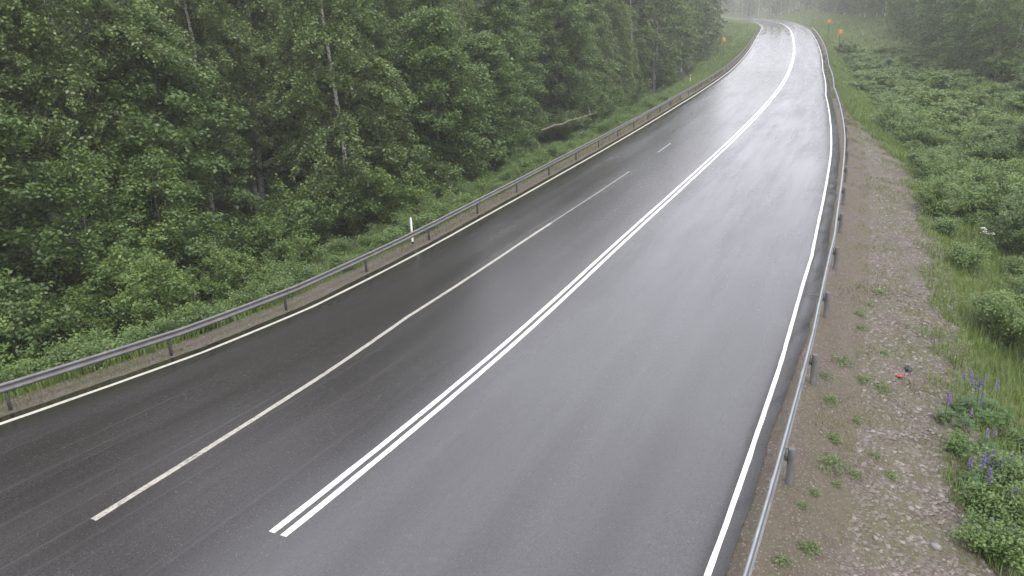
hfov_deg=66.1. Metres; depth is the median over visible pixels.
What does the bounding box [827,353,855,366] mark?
weed
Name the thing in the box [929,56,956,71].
bush
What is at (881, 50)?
bush
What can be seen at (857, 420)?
weed
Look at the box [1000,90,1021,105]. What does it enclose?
bush
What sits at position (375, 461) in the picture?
line
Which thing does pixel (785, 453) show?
guardrail
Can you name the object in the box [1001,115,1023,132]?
bush
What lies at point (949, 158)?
herb plant
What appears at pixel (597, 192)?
faded lane line
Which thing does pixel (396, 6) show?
birch tree
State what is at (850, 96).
grass
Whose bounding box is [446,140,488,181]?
bush
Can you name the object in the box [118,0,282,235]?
birch tree
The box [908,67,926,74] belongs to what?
bush
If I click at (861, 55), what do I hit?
bush
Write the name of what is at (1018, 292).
herb plant
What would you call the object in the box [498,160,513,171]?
herb plant
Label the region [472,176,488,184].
herb plant
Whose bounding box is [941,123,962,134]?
bush
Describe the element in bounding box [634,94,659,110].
herb plant
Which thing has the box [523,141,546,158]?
herb plant
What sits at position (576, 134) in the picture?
herb plant
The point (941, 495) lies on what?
stone
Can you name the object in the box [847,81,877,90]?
bush
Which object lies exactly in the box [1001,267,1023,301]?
herb plant
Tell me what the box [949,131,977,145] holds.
bush
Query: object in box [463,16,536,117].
broadleaf tree
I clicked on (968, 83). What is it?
bush
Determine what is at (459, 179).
bush
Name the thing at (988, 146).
bush
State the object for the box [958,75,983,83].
bush
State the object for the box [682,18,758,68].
grass
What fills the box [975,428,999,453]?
lupin plant
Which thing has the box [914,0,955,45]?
broadleaf tree
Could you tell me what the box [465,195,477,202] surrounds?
herb plant
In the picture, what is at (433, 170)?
bush
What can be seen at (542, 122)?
bush
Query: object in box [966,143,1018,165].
bush
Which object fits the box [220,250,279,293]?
bush
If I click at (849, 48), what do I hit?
bush
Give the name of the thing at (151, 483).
lane line
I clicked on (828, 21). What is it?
traffic sign
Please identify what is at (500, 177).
herb plant
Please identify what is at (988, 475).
lupin plant
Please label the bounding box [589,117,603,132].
herb plant
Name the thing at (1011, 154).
bush
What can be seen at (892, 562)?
gravel
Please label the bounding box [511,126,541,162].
bush
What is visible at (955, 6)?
broadleaf tree
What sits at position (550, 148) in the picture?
herb plant
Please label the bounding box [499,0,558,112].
birch tree
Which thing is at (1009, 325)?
bush
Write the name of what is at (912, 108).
bush
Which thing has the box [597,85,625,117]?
bush
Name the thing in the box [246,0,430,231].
birch tree
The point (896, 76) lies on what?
bush
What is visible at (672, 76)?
bush
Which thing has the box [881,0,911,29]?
broadleaf tree
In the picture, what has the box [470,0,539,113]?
broadleaf tree
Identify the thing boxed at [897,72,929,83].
bush
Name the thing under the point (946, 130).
bush
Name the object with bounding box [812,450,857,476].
weed
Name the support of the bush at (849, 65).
on the ground at (824, 516)
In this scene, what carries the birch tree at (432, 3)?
on the ground at (824, 516)
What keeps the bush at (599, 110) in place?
on the ground at (824, 516)
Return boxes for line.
[0,23,761,424]
[91,223,551,520]
[270,19,793,532]
[281,21,794,536]
[550,143,670,222]
[704,18,831,575]
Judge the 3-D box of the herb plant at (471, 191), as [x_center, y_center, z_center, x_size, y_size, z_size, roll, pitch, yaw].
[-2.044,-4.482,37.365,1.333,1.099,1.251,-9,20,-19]
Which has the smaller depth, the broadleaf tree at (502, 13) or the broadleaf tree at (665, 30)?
the broadleaf tree at (502, 13)
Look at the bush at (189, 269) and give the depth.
29.05 m
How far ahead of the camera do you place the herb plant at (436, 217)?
32.22 m
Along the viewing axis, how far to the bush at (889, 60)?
100.31 m
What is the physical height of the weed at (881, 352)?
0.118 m
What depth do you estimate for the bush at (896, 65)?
98.43 m
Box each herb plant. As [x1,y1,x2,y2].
[0,350,75,390]
[31,336,73,375]
[41,332,124,374]
[58,323,129,360]
[101,312,175,353]
[116,325,163,355]
[151,298,238,336]
[203,297,240,321]
[222,272,275,310]
[255,247,296,286]
[255,272,297,300]
[256,258,292,287]
[267,249,326,285]
[307,234,357,260]
[326,252,363,271]
[352,221,380,247]
[358,246,376,254]
[369,223,389,233]
[369,227,405,247]
[375,223,415,236]
[389,201,420,222]
[395,212,435,231]
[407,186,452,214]
[409,213,440,228]
[415,201,427,213]
[422,201,459,217]
[426,174,450,200]
[434,185,463,209]
[439,189,475,204]
[445,180,473,195]
[448,201,465,210]
[454,179,473,191]
[458,184,483,198]
[462,174,477,184]
[465,175,500,193]
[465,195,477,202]
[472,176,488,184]
[480,173,503,193]
[482,169,498,181]
[492,171,509,183]
[494,166,505,177]
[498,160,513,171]
[501,146,522,167]
[503,158,546,173]
[504,160,521,180]
[509,149,536,163]
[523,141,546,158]
[531,145,550,164]
[531,159,552,170]
[536,142,566,157]
[550,141,563,146]
[553,143,572,155]
[561,139,578,147]
[565,130,580,140]
[573,128,596,139]
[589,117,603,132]
[596,113,617,131]
[601,111,625,125]
[610,109,628,124]
[612,104,635,114]
[627,106,647,113]
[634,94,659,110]
[638,97,662,103]
[649,85,671,101]
[861,93,916,129]
[881,103,948,144]
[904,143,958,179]
[904,145,931,154]
[910,172,978,193]
[911,190,976,213]
[914,196,960,218]
[915,176,934,184]
[918,169,965,200]
[921,147,962,160]
[928,144,955,151]
[928,213,964,234]
[934,153,965,166]
[935,135,975,148]
[939,238,998,270]
[939,427,983,457]
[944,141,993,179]
[947,162,995,188]
[947,504,1023,572]
[951,150,1023,220]
[951,185,993,199]
[954,476,1023,527]
[956,209,1000,229]
[961,287,1023,327]
[963,207,996,218]
[963,443,1023,499]
[964,136,997,166]
[969,476,1023,532]
[971,155,1023,181]
[973,117,1008,130]
[980,204,1006,219]
[994,423,1023,450]
[997,254,1023,274]
[998,126,1018,151]
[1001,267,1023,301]
[1003,272,1023,287]
[1007,279,1023,297]
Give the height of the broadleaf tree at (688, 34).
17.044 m
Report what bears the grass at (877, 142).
on the ground at (824, 516)
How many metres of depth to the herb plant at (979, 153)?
40.86 m
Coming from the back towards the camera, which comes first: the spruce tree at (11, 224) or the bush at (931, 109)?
the bush at (931, 109)
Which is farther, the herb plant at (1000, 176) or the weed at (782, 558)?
the herb plant at (1000, 176)
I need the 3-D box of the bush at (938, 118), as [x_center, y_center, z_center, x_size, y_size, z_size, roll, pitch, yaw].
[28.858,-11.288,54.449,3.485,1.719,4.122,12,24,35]
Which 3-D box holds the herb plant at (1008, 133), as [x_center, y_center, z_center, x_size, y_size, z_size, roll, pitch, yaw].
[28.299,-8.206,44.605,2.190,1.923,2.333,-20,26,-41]
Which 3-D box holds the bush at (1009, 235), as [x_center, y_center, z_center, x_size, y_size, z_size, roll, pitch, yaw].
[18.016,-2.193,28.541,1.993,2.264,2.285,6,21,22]
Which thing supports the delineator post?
on the ground at (824, 516)
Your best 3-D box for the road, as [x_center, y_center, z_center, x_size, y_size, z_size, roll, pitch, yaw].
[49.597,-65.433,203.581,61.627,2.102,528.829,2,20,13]
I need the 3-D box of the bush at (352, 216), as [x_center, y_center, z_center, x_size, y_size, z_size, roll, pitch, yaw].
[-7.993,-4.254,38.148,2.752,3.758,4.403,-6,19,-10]
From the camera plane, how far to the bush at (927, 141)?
45.94 m
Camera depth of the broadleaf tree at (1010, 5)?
77.17 m
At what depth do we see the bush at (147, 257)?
25.14 m
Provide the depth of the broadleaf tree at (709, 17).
133.58 m
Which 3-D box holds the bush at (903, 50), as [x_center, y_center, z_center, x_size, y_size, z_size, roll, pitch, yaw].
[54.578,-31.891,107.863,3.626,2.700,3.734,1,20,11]
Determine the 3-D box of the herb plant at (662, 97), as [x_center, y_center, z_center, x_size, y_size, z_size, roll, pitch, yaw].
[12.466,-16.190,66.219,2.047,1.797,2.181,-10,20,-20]
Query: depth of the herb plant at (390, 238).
30.07 m
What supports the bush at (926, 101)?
on the ground at (824, 516)
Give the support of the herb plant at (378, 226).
on the ground at (824, 516)
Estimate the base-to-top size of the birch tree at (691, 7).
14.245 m
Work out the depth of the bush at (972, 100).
60.88 m
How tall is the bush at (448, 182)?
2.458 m
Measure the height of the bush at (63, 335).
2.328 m
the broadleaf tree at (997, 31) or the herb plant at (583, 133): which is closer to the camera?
the herb plant at (583, 133)
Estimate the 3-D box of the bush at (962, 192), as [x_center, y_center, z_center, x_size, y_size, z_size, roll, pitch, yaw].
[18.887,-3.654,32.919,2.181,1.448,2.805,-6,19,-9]
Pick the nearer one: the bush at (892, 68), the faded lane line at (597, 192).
the faded lane line at (597, 192)
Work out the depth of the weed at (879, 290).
22.23 m
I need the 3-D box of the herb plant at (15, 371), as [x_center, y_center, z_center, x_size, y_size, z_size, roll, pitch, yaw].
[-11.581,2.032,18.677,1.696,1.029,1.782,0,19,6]
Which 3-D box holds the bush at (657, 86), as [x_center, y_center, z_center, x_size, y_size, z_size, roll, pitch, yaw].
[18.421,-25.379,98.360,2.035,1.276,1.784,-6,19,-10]
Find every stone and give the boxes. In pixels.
[931,543,942,551]
[937,492,945,497]
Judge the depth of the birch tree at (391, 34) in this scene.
46.49 m
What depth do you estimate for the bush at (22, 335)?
22.88 m
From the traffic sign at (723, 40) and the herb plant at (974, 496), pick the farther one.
the traffic sign at (723, 40)
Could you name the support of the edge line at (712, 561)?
on the road
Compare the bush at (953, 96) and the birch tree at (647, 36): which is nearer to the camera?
the bush at (953, 96)
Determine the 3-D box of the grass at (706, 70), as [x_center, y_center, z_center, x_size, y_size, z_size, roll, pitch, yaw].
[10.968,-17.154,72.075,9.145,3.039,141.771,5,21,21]
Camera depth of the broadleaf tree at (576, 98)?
61.17 m
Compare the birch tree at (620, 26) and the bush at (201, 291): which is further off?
the birch tree at (620, 26)
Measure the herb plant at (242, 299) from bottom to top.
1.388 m
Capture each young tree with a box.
[11,145,148,324]
[98,146,224,274]
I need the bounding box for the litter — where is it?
[904,365,911,372]
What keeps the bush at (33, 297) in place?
on the ground at (824, 516)
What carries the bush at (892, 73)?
on the ground at (824, 516)
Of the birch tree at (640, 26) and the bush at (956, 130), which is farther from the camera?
the birch tree at (640, 26)
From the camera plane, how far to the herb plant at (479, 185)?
39.56 m
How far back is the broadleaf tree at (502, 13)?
52.12 m
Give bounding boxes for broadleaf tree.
[0,89,77,326]
[46,1,268,268]
[171,0,307,193]
[250,1,345,186]
[291,0,456,209]
[364,3,507,198]
[431,30,541,168]
[447,0,551,138]
[457,0,484,25]
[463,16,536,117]
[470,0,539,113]
[514,0,626,137]
[517,5,596,116]
[533,1,603,111]
[612,0,639,77]
[629,0,690,90]
[642,0,704,82]
[655,0,701,75]
[683,0,723,61]
[694,0,728,55]
[870,0,885,15]
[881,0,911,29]
[884,0,916,35]
[907,1,953,56]
[913,0,957,58]
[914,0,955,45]
[927,2,973,58]
[929,0,996,65]
[932,0,995,70]
[964,0,1023,78]
[970,0,1023,80]
[980,0,1022,54]
[994,0,1023,65]
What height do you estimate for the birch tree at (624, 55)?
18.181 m
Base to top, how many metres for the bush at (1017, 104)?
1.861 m
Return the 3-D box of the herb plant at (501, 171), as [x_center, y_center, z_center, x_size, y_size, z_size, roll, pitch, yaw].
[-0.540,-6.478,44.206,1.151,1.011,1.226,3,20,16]
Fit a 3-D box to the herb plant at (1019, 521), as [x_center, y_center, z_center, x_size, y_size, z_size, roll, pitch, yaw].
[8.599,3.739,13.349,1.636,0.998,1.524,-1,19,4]
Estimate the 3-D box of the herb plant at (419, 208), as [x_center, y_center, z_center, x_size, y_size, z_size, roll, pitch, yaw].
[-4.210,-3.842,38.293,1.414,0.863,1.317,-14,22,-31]
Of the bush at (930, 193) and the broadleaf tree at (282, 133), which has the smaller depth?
the bush at (930, 193)
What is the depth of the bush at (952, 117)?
51.55 m
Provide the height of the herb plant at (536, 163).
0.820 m
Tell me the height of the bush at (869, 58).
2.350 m
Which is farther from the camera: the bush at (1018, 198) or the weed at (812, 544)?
the bush at (1018, 198)
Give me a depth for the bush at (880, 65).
98.68 m
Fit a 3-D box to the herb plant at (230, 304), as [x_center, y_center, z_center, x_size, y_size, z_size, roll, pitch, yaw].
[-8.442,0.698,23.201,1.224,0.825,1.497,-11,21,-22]
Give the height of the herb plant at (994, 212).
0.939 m
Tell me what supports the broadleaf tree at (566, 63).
on the ground at (824, 516)
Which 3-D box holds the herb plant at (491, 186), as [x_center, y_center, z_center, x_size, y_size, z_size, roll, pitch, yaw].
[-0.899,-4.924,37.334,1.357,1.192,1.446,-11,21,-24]
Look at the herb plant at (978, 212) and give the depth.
32.29 m
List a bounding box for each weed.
[770,550,797,568]
[796,500,808,508]
[797,536,822,556]
[807,486,821,496]
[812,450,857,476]
[818,371,836,380]
[823,394,838,402]
[823,431,844,443]
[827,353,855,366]
[827,480,842,488]
[844,465,863,479]
[852,417,862,423]
[854,374,873,384]
[855,309,866,315]
[868,451,881,459]
[870,288,886,295]
[874,380,897,393]
[877,349,889,355]
[882,470,901,482]
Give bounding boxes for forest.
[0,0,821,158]
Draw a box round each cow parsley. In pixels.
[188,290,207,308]
[971,227,1003,252]
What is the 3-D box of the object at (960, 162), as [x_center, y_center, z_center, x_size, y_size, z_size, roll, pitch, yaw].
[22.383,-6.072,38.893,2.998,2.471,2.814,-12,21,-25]
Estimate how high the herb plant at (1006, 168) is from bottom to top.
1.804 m
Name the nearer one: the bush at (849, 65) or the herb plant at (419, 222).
the herb plant at (419, 222)
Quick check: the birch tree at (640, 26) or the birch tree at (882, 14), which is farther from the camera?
the birch tree at (882, 14)
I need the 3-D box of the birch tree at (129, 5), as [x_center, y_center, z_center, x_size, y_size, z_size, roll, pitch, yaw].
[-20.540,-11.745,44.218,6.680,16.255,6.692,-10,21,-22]
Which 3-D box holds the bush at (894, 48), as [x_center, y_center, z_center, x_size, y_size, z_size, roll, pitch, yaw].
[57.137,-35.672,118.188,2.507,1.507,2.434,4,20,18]
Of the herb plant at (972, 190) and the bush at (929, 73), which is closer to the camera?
the herb plant at (972, 190)
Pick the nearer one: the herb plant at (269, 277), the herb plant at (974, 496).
the herb plant at (974, 496)
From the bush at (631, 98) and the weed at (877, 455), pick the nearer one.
the weed at (877, 455)
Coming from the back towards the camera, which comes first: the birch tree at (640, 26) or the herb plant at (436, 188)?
the birch tree at (640, 26)
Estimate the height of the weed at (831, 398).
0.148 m
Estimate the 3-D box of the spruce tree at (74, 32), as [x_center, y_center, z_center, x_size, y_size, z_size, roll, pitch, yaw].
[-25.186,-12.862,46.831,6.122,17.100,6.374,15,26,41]
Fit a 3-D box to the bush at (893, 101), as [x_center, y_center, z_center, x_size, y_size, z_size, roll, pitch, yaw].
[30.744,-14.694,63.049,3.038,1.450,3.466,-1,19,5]
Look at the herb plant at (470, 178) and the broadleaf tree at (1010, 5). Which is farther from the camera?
the broadleaf tree at (1010, 5)
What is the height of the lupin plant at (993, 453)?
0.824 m
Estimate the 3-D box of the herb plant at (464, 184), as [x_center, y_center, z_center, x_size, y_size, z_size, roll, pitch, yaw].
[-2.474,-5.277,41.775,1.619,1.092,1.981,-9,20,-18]
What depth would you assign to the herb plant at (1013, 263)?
26.79 m
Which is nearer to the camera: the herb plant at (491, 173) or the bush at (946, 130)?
the herb plant at (491, 173)
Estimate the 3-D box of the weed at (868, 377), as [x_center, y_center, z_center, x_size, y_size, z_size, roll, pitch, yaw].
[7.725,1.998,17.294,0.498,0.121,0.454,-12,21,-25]
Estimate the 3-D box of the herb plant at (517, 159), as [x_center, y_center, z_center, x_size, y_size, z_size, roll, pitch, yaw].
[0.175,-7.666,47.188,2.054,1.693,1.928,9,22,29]
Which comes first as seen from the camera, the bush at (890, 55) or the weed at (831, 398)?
the weed at (831, 398)
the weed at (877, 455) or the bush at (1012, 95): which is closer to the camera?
the weed at (877, 455)
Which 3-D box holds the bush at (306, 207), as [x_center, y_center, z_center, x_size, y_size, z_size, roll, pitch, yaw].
[-9.424,-3.150,36.020,4.374,3.259,3.685,2,20,13]
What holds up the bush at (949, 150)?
on the ground at (824, 516)
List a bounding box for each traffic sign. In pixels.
[721,37,725,51]
[827,19,830,41]
[837,29,843,56]
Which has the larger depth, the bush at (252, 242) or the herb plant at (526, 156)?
the herb plant at (526, 156)
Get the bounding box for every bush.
[0,272,53,356]
[0,293,86,371]
[0,313,33,380]
[22,284,86,350]
[24,240,105,310]
[54,229,172,334]
[54,277,120,338]
[64,264,128,329]
[90,220,206,328]
[99,240,198,293]
[99,257,190,328]
[145,212,251,291]
[179,245,227,297]
[195,242,267,302]
[208,210,284,266]
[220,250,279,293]
[251,197,333,255]
[252,185,312,233]
[254,208,301,264]
[255,173,337,238]
[260,181,362,248]
[269,229,326,268]
[319,160,373,234]
[360,162,435,226]
[363,181,398,218]
[386,146,454,192]
[398,185,435,215]
[414,156,445,191]
[416,161,464,199]
[440,171,467,190]
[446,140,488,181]
[472,159,490,179]
[479,141,515,172]
[503,112,537,136]
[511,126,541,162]
[523,105,553,138]
[525,115,544,148]
[536,110,562,140]
[549,109,593,140]
[554,109,573,136]
[570,107,590,131]
[583,85,609,125]
[595,83,621,123]
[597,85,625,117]
[620,86,641,106]
[625,78,651,104]
[651,81,666,88]
[665,78,673,85]
[667,74,680,80]
[682,59,694,73]
[694,52,703,61]
[830,41,845,53]
[838,51,865,61]
[840,42,865,55]
[842,54,862,63]
[844,60,864,65]
[844,62,862,68]
[845,61,872,72]
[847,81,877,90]
[851,68,884,73]
[851,70,884,78]
[852,69,890,76]
[853,72,875,82]
[862,55,884,62]
[862,84,889,93]
[867,45,892,54]
[867,72,899,90]
[868,90,892,95]
[868,93,909,102]
[869,94,886,99]
[871,63,902,71]
[872,95,909,106]
[873,61,888,69]
[873,112,902,121]
[876,55,904,66]
[876,73,903,84]
[878,52,896,58]
[880,85,914,97]
[883,81,902,90]
[884,102,936,112]
[885,45,899,53]
[885,65,911,73]
[885,110,934,129]
[887,69,909,80]
[890,80,921,89]
[891,129,913,143]
[894,51,919,67]
[895,104,928,116]
[896,45,921,55]
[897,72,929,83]
[900,139,921,150]
[902,97,941,109]
[903,106,945,119]
[904,93,920,100]
[904,149,941,165]
[906,84,947,100]
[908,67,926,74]
[908,111,950,127]
[909,56,931,69]
[909,89,954,108]
[910,156,954,174]
[911,126,950,150]
[911,177,950,212]
[914,109,947,131]
[917,69,966,92]
[918,68,955,82]
[927,145,958,158]
[928,100,975,115]
[928,117,953,135]
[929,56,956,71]
[932,57,966,69]
[941,89,961,103]
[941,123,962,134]
[942,100,987,118]
[942,110,1002,134]
[942,120,1001,144]
[942,180,1001,215]
[945,89,969,98]
[946,128,984,154]
[946,169,1000,201]
[947,69,976,82]
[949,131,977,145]
[951,79,975,89]
[951,91,998,112]
[957,110,1013,132]
[957,122,1019,146]
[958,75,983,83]
[958,151,993,159]
[966,107,1010,117]
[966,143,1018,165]
[967,86,986,91]
[972,138,1019,166]
[973,82,1014,99]
[975,191,1023,252]
[977,288,1023,344]
[979,66,999,76]
[983,114,1023,164]
[991,170,1023,206]
[993,57,1023,81]
[994,91,1012,102]
[999,183,1023,225]
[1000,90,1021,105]
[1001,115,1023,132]
[1003,90,1023,113]
[1006,159,1023,181]
[1010,79,1023,91]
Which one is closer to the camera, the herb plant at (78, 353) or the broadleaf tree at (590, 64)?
the herb plant at (78, 353)
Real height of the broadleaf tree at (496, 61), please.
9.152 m
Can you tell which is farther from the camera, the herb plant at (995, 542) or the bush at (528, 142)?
the bush at (528, 142)
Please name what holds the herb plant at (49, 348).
on the ground at (824, 516)
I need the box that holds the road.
[0,18,839,575]
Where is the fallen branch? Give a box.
[541,108,594,130]
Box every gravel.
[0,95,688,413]
[757,126,886,575]
[840,103,1015,575]
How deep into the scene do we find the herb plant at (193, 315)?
21.87 m
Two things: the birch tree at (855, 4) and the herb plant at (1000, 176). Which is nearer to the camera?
the herb plant at (1000, 176)
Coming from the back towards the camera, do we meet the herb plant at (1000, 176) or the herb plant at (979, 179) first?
the herb plant at (979, 179)
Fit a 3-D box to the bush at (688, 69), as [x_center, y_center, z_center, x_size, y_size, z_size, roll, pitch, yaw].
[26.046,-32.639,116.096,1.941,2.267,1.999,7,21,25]
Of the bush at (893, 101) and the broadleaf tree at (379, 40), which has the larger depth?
the bush at (893, 101)
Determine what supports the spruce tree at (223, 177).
on the ground at (824, 516)
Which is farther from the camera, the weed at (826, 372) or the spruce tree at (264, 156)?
the spruce tree at (264, 156)
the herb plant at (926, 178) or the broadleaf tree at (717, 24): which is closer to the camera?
the herb plant at (926, 178)
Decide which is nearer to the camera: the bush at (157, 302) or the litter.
the litter
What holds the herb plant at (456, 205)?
on the ground at (824, 516)
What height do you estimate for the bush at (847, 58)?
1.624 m
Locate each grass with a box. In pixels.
[0,48,740,401]
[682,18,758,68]
[766,7,927,63]
[784,92,992,575]
[824,50,1023,575]
[836,82,961,419]
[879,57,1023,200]
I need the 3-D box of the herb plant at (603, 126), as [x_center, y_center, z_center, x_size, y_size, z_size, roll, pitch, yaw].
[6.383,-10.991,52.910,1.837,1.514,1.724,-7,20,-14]
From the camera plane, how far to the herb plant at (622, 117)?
55.80 m
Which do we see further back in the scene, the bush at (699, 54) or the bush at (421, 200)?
the bush at (699, 54)
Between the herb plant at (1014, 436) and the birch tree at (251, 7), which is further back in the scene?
the birch tree at (251, 7)
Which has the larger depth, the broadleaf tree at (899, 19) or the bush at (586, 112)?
the broadleaf tree at (899, 19)
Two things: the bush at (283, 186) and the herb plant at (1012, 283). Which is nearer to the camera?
the herb plant at (1012, 283)
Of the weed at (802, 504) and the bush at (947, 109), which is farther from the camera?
the bush at (947, 109)
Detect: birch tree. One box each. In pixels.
[0,0,123,284]
[0,0,194,259]
[1,0,121,253]
[94,0,203,181]
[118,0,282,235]
[169,0,308,208]
[179,0,279,214]
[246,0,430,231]
[303,0,417,185]
[363,0,475,142]
[368,0,472,85]
[396,0,486,160]
[447,0,479,30]
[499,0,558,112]
[540,0,608,89]
[577,0,626,94]
[578,0,622,98]
[596,0,639,92]
[596,0,640,94]
[609,0,667,88]
[624,2,649,69]
[635,0,655,63]
[635,0,680,85]
[669,2,711,68]
[672,0,699,71]
[676,0,709,58]
[697,0,728,48]
[849,0,872,16]
[850,1,867,15]
[865,0,882,16]
[871,0,900,15]
[880,1,909,16]
[911,3,943,39]
[938,0,993,68]
[986,0,1023,64]
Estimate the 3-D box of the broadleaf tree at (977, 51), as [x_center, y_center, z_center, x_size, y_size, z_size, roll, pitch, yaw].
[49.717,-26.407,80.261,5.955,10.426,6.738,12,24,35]
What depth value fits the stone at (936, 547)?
12.52 m
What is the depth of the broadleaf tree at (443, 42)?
41.94 m
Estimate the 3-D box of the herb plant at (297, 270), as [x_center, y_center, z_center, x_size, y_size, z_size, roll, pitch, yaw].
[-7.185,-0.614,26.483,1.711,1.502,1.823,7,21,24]
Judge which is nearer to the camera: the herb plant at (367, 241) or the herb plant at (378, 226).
the herb plant at (367, 241)
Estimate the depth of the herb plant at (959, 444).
15.34 m
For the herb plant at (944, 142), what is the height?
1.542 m
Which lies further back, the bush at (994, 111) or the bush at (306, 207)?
the bush at (994, 111)
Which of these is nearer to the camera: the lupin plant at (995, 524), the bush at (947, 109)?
the lupin plant at (995, 524)
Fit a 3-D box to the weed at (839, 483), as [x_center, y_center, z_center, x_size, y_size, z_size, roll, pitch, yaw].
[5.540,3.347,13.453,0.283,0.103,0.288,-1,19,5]
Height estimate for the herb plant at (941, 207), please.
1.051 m
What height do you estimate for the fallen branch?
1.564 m
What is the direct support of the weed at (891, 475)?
on the ground at (824, 516)
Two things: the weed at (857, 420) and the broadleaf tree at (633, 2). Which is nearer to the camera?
the weed at (857, 420)
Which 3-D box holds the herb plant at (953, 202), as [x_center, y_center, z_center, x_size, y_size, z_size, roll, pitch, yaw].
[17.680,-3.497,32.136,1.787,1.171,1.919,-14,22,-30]
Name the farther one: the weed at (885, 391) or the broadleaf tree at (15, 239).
the broadleaf tree at (15, 239)
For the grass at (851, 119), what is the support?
on the ground at (824, 516)
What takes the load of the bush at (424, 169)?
on the ground at (824, 516)
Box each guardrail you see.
[0,27,759,410]
[742,27,848,575]
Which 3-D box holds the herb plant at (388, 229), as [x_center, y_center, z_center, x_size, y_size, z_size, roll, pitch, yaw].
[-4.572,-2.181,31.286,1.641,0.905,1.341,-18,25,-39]
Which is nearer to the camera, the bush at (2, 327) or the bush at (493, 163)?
the bush at (2, 327)
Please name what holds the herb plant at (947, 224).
on the ground at (824, 516)
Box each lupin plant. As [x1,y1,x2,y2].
[932,391,956,423]
[943,373,1015,433]
[953,408,980,432]
[954,452,1007,502]
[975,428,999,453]
[978,517,1015,535]
[980,449,1008,485]
[989,485,1023,528]
[1001,451,1023,475]
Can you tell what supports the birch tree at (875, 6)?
on the ground at (824, 516)
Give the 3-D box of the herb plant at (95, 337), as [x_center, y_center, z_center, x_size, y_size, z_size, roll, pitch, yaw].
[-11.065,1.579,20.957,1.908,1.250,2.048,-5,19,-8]
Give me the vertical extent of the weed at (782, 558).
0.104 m
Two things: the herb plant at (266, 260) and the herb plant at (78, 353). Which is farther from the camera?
the herb plant at (266, 260)
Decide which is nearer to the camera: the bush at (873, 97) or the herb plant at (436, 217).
the herb plant at (436, 217)
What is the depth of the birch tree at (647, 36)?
90.81 m
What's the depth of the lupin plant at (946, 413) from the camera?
16.33 m
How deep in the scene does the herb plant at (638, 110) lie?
60.55 m
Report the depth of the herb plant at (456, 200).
35.72 m
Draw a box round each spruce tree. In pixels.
[0,2,86,226]
[59,1,158,206]
[104,0,235,224]
[248,2,328,199]
[252,10,303,149]
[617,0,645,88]
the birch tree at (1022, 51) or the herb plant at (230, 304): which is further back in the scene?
the birch tree at (1022, 51)
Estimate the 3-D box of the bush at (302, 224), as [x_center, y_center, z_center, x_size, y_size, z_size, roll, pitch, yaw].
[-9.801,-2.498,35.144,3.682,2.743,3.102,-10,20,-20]
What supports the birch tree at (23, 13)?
on the ground at (824, 516)
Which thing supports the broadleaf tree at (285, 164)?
on the ground at (824, 516)
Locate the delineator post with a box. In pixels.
[410,217,413,243]
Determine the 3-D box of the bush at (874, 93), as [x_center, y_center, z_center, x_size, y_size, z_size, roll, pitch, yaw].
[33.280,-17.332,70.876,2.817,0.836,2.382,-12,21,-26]
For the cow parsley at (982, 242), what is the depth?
28.18 m
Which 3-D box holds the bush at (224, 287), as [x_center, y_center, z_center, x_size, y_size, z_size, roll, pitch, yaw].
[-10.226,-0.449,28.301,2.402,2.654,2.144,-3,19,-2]
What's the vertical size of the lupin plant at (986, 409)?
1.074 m
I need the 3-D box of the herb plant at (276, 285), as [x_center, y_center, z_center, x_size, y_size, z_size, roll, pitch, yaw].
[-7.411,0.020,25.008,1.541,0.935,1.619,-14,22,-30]
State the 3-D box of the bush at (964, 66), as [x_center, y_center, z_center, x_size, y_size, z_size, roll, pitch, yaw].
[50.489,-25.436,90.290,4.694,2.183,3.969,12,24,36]
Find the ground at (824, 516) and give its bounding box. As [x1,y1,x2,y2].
[0,0,1023,575]
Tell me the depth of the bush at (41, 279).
28.75 m
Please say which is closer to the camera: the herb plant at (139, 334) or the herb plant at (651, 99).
the herb plant at (139, 334)
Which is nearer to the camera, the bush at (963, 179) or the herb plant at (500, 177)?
the bush at (963, 179)
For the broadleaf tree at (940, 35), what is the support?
on the ground at (824, 516)
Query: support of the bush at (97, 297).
on the ground at (824, 516)
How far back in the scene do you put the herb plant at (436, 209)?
33.41 m
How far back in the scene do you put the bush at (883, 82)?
76.81 m
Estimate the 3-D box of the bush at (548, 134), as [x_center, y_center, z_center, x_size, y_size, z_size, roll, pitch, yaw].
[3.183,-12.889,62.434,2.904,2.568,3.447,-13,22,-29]
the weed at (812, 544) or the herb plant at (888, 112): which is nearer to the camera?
the weed at (812, 544)
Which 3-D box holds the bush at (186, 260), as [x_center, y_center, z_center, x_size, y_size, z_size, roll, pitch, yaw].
[-12.449,-1.313,30.882,3.496,3.464,3.050,4,20,19]
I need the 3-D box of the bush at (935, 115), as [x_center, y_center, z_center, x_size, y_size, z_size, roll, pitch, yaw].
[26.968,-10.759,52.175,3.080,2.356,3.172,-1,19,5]
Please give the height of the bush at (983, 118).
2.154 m
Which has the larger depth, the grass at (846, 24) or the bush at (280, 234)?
the grass at (846, 24)
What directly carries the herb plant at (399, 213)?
on the ground at (824, 516)
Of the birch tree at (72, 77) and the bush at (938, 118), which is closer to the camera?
the birch tree at (72, 77)
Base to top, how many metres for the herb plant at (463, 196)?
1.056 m
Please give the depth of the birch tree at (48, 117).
36.90 m
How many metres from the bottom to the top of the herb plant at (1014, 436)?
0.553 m
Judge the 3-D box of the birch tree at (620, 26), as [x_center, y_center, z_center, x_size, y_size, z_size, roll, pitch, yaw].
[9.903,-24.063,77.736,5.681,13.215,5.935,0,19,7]
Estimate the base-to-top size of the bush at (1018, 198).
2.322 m

